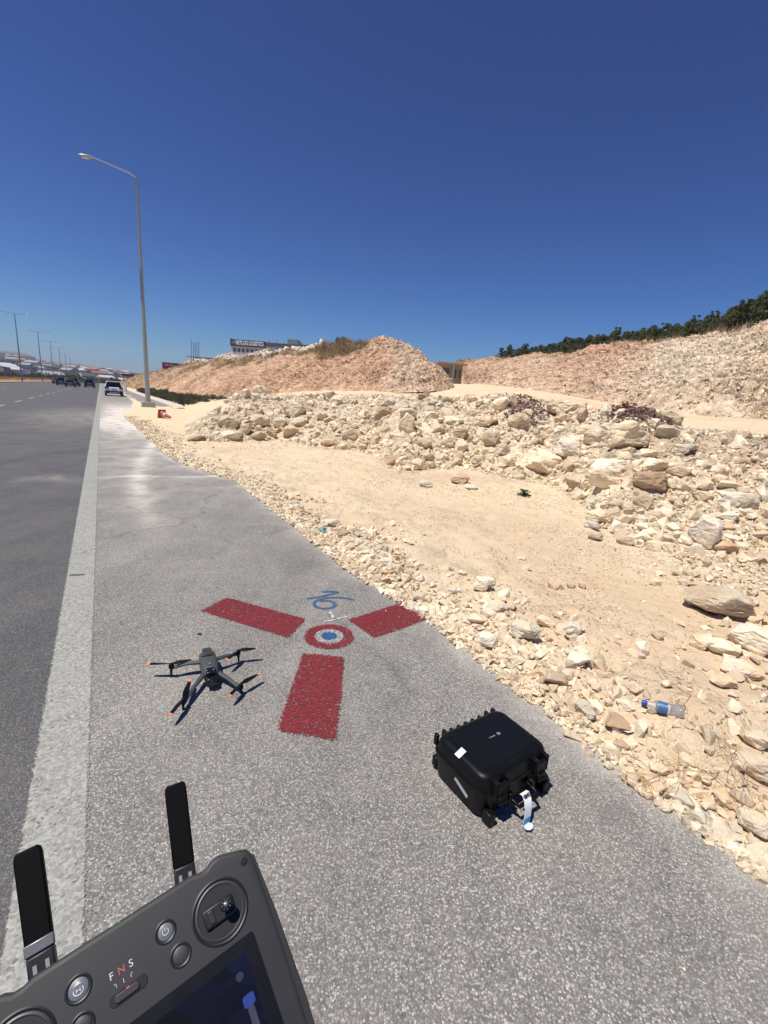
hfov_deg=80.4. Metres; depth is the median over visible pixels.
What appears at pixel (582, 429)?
rock
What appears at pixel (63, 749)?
edge line
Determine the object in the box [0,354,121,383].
trees
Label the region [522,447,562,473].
boulder
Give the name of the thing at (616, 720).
rock
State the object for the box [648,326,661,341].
pine tree
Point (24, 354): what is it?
hills
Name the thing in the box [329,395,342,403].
rock
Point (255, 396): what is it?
boulder
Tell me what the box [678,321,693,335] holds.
pine tree
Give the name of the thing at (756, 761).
rock
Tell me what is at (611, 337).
pine tree
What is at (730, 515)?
rock
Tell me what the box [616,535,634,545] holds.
rock
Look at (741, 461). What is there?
rock
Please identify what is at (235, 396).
boulder
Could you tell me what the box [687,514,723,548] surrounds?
boulder
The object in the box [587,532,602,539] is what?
rock
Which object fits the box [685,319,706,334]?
pine tree
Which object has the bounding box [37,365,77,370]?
warehouse
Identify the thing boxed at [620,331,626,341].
pine tree
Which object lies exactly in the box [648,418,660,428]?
rock
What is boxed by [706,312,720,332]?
pine tree
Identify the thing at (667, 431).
boulder
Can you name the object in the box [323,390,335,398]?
rock
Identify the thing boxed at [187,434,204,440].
boulder
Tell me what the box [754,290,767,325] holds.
pine tree
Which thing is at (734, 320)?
pine tree
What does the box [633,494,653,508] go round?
rock
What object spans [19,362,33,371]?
house
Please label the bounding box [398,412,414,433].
boulder
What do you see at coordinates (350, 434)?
boulder
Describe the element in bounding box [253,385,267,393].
rock
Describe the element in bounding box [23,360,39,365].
house
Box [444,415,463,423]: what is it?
boulder
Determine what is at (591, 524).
rock
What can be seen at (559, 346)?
pine tree
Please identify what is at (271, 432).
boulder
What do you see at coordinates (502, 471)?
rock
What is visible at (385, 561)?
rock
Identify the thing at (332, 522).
rock
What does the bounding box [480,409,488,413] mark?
rock
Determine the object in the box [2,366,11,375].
truck
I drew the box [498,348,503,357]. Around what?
pine tree
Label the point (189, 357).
warehouse
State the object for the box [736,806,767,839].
rock
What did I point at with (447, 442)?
boulder
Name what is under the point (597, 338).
pine tree
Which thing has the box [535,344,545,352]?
pine tree
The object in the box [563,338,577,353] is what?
pine tree
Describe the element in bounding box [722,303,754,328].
pine tree
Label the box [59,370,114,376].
warehouse
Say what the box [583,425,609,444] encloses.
boulder
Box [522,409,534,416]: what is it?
rock
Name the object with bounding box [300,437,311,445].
rock
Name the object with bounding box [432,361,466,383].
quarry hut
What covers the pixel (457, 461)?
boulder
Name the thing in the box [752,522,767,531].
rock
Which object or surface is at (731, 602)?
boulder
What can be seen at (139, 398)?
path
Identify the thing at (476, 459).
boulder
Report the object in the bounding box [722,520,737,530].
rock
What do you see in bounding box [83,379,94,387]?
car
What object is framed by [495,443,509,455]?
boulder
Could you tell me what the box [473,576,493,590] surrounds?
rock
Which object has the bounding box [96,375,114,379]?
house
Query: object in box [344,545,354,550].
rock
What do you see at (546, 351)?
pine tree
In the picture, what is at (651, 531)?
rock
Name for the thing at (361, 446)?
rock
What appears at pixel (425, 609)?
rock
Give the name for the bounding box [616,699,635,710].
rock
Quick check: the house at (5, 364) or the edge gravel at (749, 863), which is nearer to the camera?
the edge gravel at (749, 863)
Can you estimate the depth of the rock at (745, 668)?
2.86 m
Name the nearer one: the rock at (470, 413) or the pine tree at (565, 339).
the rock at (470, 413)
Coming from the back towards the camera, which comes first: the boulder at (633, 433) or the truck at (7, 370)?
the truck at (7, 370)
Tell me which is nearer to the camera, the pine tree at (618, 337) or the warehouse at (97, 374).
the pine tree at (618, 337)
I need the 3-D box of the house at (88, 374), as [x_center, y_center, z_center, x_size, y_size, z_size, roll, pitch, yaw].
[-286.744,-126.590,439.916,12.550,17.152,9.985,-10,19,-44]
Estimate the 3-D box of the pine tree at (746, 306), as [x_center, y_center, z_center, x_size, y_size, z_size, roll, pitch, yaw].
[31.087,-16.474,39.382,1.247,3.769,1.372,3,14,-6]
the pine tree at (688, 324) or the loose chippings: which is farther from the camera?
the pine tree at (688, 324)
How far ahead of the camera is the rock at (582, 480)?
8.74 m
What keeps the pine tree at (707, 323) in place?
on the quarry slope
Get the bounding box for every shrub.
[168,392,184,401]
[176,395,191,405]
[183,398,198,405]
[184,393,196,397]
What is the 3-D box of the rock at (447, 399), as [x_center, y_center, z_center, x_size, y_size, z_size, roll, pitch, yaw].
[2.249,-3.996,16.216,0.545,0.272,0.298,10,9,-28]
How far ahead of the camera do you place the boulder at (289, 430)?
15.55 m
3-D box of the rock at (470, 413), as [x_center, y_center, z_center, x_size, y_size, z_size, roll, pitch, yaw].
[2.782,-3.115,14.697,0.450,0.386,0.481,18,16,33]
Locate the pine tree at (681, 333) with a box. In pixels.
[675,324,691,336]
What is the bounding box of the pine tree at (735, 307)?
[720,305,742,331]
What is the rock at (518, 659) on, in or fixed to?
on the sandy ground at (480, 542)
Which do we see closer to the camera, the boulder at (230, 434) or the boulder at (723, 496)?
the boulder at (723, 496)
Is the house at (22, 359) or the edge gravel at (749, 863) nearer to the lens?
the edge gravel at (749, 863)
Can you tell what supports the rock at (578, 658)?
on the sandy ground at (480, 542)
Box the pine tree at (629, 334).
[624,331,633,340]
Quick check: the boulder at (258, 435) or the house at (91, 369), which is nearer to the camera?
the boulder at (258, 435)
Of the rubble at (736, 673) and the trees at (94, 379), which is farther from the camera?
the trees at (94, 379)
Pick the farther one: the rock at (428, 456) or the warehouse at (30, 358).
the warehouse at (30, 358)
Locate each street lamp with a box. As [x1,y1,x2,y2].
[0,310,30,381]
[25,329,49,380]
[77,153,155,407]
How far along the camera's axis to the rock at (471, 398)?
15.90 m
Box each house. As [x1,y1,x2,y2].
[0,363,17,366]
[3,366,21,370]
[5,357,16,361]
[17,358,26,362]
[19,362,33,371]
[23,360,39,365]
[37,370,64,375]
[60,367,75,375]
[78,371,95,378]
[86,367,97,371]
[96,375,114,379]
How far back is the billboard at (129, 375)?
218.80 m
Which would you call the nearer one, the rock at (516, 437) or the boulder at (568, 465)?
the boulder at (568, 465)
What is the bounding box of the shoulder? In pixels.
[56,383,767,1023]
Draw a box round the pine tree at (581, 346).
[577,338,592,349]
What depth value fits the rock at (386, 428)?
13.66 m
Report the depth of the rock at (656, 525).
6.24 m
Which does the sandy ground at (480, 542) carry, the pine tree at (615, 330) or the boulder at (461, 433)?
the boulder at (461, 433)
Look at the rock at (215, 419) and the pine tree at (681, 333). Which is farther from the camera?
the pine tree at (681, 333)
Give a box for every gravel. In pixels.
[123,415,767,886]
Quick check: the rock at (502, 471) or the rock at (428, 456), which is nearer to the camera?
the rock at (502, 471)
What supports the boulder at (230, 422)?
on the sandy ground at (480, 542)
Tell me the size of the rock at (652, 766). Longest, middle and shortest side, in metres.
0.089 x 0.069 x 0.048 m
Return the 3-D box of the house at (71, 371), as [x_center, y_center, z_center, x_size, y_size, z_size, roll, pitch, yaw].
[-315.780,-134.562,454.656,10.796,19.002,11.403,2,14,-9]
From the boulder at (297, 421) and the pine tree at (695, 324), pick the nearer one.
the boulder at (297, 421)
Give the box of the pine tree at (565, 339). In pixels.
[561,337,570,353]
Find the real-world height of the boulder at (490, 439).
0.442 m
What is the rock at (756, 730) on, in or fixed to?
on the sandy ground at (480, 542)
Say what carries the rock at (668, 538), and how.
on the sandy ground at (480, 542)
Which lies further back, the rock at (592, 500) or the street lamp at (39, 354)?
the street lamp at (39, 354)
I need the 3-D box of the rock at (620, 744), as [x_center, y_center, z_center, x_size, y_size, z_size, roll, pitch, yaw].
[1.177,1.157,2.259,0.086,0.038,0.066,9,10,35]
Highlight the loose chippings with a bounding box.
[117,420,732,1023]
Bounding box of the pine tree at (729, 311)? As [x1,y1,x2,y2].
[721,307,737,331]
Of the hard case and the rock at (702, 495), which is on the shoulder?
the hard case
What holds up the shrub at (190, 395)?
on the sandy ground at (480, 542)
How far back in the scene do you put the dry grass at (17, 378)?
113.10 m
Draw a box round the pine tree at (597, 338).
[590,334,602,344]
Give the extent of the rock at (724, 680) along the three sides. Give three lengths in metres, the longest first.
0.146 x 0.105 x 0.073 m
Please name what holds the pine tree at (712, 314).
on the quarry slope
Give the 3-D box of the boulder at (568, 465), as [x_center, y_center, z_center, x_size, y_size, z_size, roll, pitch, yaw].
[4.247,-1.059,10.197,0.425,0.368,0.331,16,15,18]
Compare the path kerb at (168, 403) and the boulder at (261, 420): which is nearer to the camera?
the boulder at (261, 420)
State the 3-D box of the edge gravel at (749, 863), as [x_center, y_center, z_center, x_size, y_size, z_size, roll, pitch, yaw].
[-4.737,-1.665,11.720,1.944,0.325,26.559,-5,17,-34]
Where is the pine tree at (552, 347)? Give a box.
[547,343,555,353]
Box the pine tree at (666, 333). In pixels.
[663,326,675,338]
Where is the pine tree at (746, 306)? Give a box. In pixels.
[732,298,753,327]
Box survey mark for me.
[202,591,426,739]
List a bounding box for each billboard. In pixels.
[121,373,133,380]
[162,362,178,368]
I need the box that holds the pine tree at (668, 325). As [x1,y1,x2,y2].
[660,323,672,334]
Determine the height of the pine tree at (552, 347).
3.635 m
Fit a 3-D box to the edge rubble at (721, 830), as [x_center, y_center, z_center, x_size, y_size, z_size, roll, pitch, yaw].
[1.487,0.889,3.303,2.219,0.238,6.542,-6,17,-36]
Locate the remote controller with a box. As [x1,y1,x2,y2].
[0,781,314,1023]
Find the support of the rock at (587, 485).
on the sandy ground at (480, 542)
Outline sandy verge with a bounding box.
[121,386,184,434]
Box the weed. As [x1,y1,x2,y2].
[517,489,530,495]
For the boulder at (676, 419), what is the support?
on the sandy ground at (480, 542)
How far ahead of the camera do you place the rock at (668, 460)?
8.12 m
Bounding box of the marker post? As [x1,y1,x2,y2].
[124,381,126,390]
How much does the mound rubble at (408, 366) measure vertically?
5.792 m
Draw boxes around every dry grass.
[0,375,51,379]
[118,334,368,388]
[456,319,765,363]
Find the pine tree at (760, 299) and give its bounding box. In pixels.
[741,293,766,322]
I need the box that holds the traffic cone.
[157,409,170,417]
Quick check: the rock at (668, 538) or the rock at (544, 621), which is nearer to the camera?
the rock at (544, 621)
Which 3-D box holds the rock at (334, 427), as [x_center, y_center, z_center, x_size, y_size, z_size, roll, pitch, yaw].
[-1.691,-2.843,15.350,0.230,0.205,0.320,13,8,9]
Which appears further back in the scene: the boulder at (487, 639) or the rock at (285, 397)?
the rock at (285, 397)
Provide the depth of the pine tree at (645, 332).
52.38 m
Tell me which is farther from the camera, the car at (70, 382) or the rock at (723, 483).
the car at (70, 382)
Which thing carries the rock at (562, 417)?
on the sandy ground at (480, 542)
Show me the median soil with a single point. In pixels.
(7, 380)
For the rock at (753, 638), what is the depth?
3.16 m
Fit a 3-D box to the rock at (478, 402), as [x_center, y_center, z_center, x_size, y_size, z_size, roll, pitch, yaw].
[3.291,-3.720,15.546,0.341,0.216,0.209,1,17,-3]
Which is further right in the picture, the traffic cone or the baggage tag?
the baggage tag
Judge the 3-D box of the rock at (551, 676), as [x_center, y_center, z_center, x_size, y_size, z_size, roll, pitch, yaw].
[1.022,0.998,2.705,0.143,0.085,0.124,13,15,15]
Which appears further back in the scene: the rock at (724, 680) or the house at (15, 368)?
the house at (15, 368)
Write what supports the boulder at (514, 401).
on the sandy ground at (480, 542)
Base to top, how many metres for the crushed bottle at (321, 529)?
0.114 m
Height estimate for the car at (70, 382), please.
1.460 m
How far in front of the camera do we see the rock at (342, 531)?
5.19 m
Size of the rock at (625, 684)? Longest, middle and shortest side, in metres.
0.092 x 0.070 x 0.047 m
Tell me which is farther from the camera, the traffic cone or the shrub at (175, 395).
the shrub at (175, 395)
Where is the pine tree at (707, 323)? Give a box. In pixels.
[700,315,712,334]
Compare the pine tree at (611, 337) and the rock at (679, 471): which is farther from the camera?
the pine tree at (611, 337)
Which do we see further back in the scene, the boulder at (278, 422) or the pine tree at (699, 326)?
the pine tree at (699, 326)
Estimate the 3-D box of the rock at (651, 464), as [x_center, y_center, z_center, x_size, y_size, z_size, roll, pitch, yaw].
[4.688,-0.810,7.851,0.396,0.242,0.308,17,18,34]
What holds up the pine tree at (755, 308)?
on the quarry slope
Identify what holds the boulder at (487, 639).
on the sandy ground at (480, 542)
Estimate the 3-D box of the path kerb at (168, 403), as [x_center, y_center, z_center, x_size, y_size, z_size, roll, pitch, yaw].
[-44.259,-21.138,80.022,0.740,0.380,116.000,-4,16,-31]
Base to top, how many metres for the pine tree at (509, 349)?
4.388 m
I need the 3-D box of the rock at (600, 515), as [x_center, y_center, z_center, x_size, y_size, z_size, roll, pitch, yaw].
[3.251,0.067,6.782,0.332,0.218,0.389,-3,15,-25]
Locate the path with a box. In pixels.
[123,389,167,406]
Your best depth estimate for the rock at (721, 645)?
3.11 m
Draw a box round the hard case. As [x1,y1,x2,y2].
[432,708,548,827]
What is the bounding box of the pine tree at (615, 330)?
[609,329,620,341]
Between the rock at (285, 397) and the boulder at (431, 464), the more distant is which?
the rock at (285, 397)
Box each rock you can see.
[211,416,220,422]
[221,404,234,411]
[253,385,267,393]
[283,395,290,400]
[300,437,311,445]
[316,411,327,419]
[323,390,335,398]
[325,519,340,526]
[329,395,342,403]
[331,425,337,430]
[337,443,349,449]
[337,528,349,535]
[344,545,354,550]
[353,538,363,543]
[358,443,366,449]
[373,406,391,420]
[378,557,393,565]
[383,425,391,431]
[384,397,394,405]
[387,441,393,449]
[399,408,416,418]
[404,438,410,443]
[411,591,427,600]
[417,438,431,447]
[419,606,429,612]
[420,452,434,460]
[424,411,438,418]
[431,424,444,432]
[440,396,453,402]
[445,587,456,593]
[464,410,476,416]
[466,396,477,401]
[467,613,487,623]
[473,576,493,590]
[475,400,484,405]
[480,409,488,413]
[481,462,492,469]
[486,393,498,398]
[487,599,509,612]
[497,469,505,473]
[507,655,525,664]
[513,434,519,440]
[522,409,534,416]
[536,434,547,443]
[536,615,554,627]
[543,669,567,685]
[551,480,561,485]
[553,426,566,433]
[554,413,571,422]
[558,484,567,488]
[559,668,574,680]
[562,621,581,635]
[563,623,581,633]
[564,473,584,487]
[567,651,591,665]
[574,699,595,719]
[576,408,588,420]
[576,425,590,434]
[580,478,587,488]
[584,481,591,489]
[584,520,600,528]
[585,495,600,509]
[585,508,613,522]
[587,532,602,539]
[599,403,612,414]
[605,712,632,732]
[613,739,629,750]
[614,408,624,414]
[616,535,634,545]
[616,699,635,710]
[617,451,631,460]
[619,679,629,687]
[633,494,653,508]
[639,449,658,456]
[642,457,668,470]
[645,527,656,536]
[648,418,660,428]
[649,761,669,773]
[651,524,660,528]
[652,508,677,521]
[656,533,676,542]
[663,458,673,463]
[665,466,690,476]
[671,444,697,454]
[676,492,686,500]
[676,752,698,767]
[678,535,692,544]
[682,482,697,491]
[688,634,714,649]
[692,491,713,500]
[695,479,713,489]
[707,637,742,657]
[709,673,738,687]
[710,464,729,476]
[710,785,733,808]
[716,479,742,488]
[720,511,739,520]
[720,656,764,680]
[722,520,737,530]
[723,533,743,542]
[726,623,767,656]
[731,458,750,464]
[733,746,767,782]
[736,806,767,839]
[737,717,767,749]
[749,443,759,447]
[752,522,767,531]
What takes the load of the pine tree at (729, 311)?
on the quarry slope
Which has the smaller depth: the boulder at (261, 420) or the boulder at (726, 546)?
the boulder at (726, 546)
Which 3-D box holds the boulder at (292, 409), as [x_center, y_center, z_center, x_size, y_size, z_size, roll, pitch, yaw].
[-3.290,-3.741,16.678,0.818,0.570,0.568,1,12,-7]
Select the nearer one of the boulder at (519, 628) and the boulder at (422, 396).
the boulder at (519, 628)
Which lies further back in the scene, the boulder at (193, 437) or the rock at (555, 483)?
the boulder at (193, 437)
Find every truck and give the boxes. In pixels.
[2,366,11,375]
[19,369,30,376]
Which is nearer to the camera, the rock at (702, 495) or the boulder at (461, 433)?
the rock at (702, 495)
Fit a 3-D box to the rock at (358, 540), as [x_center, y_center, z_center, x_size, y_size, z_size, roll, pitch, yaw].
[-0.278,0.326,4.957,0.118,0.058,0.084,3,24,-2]
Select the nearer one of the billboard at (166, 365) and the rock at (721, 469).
the rock at (721, 469)
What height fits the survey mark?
0.002 m
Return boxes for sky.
[0,0,767,373]
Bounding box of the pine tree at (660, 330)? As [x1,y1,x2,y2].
[655,328,664,338]
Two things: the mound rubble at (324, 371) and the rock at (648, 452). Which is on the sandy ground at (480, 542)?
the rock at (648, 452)
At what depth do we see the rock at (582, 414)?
12.34 m
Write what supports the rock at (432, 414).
on the sandy ground at (480, 542)
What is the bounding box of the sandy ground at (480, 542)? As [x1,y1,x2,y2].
[128,384,767,844]
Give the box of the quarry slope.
[454,319,767,419]
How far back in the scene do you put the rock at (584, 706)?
2.45 m
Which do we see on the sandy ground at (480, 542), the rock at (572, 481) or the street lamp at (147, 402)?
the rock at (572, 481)
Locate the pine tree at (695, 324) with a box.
[687,321,698,335]
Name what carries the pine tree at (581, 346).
on the quarry slope
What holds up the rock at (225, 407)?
on the sandy ground at (480, 542)
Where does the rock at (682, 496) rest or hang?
on the sandy ground at (480, 542)
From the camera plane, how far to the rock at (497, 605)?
3.52 m
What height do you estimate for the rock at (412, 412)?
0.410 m
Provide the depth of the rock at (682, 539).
5.87 m
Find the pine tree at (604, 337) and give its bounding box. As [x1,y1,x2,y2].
[592,335,609,344]
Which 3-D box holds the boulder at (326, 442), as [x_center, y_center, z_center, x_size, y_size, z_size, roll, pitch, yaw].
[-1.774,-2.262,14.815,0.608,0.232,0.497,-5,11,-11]
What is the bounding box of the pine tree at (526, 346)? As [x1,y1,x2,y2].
[522,343,528,353]
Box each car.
[56,377,64,384]
[64,379,76,386]
[70,378,79,385]
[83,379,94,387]
[102,381,123,396]
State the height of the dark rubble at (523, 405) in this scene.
1.308 m
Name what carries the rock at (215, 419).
on the sandy ground at (480, 542)
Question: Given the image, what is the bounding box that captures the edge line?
[0,383,100,994]
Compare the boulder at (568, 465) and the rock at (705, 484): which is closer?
the rock at (705, 484)
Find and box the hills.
[0,351,140,373]
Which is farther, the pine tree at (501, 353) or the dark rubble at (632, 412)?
the pine tree at (501, 353)
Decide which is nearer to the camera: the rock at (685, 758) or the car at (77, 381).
the rock at (685, 758)
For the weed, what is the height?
0.107 m
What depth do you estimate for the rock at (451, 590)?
3.83 m
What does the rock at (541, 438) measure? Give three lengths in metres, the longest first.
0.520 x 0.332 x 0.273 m
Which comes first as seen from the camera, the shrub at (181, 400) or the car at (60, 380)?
the shrub at (181, 400)
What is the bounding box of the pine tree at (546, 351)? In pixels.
[539,346,549,353]
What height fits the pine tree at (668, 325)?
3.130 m
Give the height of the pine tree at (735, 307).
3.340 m
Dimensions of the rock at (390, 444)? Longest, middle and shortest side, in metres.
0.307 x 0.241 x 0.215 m
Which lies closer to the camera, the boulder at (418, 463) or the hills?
the boulder at (418, 463)
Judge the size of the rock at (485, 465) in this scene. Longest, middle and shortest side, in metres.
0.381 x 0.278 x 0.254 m
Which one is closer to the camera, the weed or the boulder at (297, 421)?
the weed
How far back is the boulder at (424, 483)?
8.72 m
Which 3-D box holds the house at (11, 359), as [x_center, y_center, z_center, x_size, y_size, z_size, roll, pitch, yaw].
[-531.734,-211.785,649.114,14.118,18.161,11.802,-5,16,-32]
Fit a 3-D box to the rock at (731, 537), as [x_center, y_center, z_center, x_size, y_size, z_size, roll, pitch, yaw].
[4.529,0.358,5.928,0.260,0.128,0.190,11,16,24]
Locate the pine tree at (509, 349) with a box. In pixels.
[505,346,513,357]
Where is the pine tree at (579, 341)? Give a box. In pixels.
[568,337,584,352]
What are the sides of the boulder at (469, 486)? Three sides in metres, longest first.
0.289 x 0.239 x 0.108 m
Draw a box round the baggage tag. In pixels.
[520,790,532,829]
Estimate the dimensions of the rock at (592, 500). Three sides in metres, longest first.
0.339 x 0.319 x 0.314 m
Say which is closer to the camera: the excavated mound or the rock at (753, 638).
the rock at (753, 638)
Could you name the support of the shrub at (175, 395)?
on the sandy ground at (480, 542)
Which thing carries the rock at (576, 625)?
on the sandy ground at (480, 542)
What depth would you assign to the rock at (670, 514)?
6.41 m
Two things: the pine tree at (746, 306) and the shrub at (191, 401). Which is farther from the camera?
the pine tree at (746, 306)
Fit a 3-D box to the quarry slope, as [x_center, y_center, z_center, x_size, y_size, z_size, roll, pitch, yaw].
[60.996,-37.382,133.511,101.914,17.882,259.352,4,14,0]
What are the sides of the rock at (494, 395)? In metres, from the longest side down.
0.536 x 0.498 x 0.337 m
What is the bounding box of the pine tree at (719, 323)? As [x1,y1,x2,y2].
[712,313,733,331]
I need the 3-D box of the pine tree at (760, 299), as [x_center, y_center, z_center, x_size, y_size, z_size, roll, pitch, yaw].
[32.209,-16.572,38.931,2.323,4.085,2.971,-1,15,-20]
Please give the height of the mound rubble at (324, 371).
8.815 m
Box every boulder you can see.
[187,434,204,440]
[217,415,238,428]
[221,430,240,439]
[232,393,240,399]
[240,423,252,433]
[241,389,250,397]
[248,431,266,438]
[249,414,270,425]
[250,393,260,398]
[267,428,276,437]
[273,417,286,427]
[283,402,305,417]
[283,425,298,436]
[291,417,308,425]
[320,439,337,445]
[341,429,356,440]
[385,455,398,465]
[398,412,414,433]
[410,458,426,469]
[418,393,425,399]
[419,480,432,486]
[423,389,429,396]
[426,461,435,468]
[441,437,453,447]
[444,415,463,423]
[451,473,469,484]
[452,428,467,438]
[452,457,462,464]
[455,438,468,451]
[464,483,477,489]
[471,456,484,463]
[473,418,497,425]
[477,632,497,648]
[482,432,499,446]
[493,397,510,410]
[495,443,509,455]
[501,453,514,466]
[507,412,529,428]
[509,397,517,407]
[509,619,540,638]
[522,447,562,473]
[546,400,578,413]
[553,437,581,456]
[563,456,579,471]
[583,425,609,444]
[588,458,633,488]
[606,420,649,448]
[631,471,667,490]
[653,424,680,438]
[656,411,683,425]
[682,585,756,616]
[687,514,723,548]
[712,490,753,507]
[712,540,739,552]
[739,494,759,509]
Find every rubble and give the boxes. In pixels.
[182,336,380,394]
[182,339,323,363]
[207,390,767,564]
[308,520,767,862]
[360,337,452,391]
[461,346,653,403]
[496,392,549,431]
[504,320,767,418]
[586,401,671,430]
[635,520,767,718]
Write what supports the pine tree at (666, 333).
on the quarry slope
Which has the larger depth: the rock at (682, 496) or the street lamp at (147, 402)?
the street lamp at (147, 402)
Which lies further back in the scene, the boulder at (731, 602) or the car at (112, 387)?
the car at (112, 387)
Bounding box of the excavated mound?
[120,335,453,396]
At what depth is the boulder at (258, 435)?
14.99 m
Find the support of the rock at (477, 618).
on the sandy ground at (480, 542)
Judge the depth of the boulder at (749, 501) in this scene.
6.45 m
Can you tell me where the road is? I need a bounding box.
[0,382,99,970]
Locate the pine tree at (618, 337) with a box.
[613,327,621,342]
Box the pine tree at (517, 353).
[509,348,522,357]
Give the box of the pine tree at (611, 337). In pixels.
[607,334,614,343]
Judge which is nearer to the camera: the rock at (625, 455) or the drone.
the drone
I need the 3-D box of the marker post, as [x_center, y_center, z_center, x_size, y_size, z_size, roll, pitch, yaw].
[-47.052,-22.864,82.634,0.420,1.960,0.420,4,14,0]
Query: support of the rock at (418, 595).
on the sandy ground at (480, 542)
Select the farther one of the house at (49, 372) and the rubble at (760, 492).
the house at (49, 372)
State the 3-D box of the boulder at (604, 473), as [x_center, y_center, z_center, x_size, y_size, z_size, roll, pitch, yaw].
[3.972,-0.657,7.939,0.708,0.535,0.534,11,16,33]
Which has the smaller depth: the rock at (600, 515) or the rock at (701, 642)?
the rock at (701, 642)
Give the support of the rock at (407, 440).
on the sandy ground at (480, 542)
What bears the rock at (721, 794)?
on the sandy ground at (480, 542)
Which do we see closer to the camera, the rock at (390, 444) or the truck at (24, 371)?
the rock at (390, 444)
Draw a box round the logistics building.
[230,338,304,356]
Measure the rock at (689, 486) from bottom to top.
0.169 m
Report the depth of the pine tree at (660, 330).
52.08 m
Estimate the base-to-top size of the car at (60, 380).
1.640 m
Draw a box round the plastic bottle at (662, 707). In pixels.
[641,699,684,717]
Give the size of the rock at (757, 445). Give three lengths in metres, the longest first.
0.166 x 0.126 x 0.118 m
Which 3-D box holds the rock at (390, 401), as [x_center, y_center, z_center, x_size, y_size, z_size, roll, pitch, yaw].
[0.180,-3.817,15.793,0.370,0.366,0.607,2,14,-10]
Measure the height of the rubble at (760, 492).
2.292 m
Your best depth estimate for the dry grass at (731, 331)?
41.89 m
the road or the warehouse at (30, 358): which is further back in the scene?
the warehouse at (30, 358)
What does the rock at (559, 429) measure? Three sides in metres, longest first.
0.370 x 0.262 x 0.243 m
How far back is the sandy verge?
23.31 m
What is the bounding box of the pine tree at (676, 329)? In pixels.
[671,326,679,336]
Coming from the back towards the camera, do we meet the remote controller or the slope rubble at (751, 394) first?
the slope rubble at (751, 394)
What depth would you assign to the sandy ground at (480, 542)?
5.60 m
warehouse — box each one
[20,356,35,360]
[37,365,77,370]
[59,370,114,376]
[186,356,213,360]
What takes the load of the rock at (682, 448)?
on the sandy ground at (480, 542)
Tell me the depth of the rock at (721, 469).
7.41 m
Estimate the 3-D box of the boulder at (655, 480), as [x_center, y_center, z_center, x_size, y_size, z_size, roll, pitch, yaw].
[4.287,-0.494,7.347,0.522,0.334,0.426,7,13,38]
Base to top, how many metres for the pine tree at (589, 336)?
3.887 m
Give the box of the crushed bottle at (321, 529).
[317,527,325,531]
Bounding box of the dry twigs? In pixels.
[601,633,765,818]
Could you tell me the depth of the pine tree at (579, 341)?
73.78 m
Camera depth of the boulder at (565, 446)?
10.79 m
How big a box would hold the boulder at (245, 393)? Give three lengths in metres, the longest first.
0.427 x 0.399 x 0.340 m
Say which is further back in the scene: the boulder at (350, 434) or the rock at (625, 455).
the boulder at (350, 434)
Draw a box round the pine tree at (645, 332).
[639,327,655,340]
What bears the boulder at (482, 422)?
on the sandy ground at (480, 542)
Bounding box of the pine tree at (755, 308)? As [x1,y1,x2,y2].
[746,302,767,324]
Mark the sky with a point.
(452, 180)
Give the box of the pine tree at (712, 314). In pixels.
[710,310,718,324]
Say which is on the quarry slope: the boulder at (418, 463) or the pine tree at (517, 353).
the pine tree at (517, 353)
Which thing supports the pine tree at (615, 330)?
on the quarry slope
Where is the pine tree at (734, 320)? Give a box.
[721,310,754,330]
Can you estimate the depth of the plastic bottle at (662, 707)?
2.39 m
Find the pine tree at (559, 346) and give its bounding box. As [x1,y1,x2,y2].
[553,343,561,352]
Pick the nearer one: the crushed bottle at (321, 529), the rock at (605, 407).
the crushed bottle at (321, 529)
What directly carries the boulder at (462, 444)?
on the sandy ground at (480, 542)
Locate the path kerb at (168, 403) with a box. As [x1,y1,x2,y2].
[123,388,184,408]
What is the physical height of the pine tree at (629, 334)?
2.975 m
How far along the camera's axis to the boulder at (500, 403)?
14.17 m
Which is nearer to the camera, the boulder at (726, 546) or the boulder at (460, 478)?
the boulder at (726, 546)
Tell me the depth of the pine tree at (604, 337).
65.98 m
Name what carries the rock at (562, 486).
on the sandy ground at (480, 542)
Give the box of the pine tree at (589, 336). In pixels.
[581,334,592,349]
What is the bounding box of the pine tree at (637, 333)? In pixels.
[628,331,640,341]
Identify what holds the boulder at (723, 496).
on the sandy ground at (480, 542)
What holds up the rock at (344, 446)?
on the sandy ground at (480, 542)
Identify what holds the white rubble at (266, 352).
on the excavated mound
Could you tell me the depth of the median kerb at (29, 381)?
118.43 m
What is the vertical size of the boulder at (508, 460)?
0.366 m
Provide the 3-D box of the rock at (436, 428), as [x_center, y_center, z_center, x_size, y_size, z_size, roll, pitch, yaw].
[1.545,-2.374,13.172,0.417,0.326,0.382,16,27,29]
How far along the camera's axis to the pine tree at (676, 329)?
48.84 m
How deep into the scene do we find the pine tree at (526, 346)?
94.43 m
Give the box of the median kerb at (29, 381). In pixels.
[0,381,51,382]
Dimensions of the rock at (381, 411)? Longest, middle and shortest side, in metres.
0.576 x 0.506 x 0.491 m
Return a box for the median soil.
[0,377,51,381]
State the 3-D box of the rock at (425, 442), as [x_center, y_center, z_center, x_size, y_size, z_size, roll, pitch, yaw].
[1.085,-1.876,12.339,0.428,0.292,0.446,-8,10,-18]
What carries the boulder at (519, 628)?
on the sandy ground at (480, 542)
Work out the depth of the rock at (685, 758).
2.15 m
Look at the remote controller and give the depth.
0.24 m
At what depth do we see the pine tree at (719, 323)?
40.78 m
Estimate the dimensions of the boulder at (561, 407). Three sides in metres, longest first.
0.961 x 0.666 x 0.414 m
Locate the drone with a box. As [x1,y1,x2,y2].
[146,647,259,715]

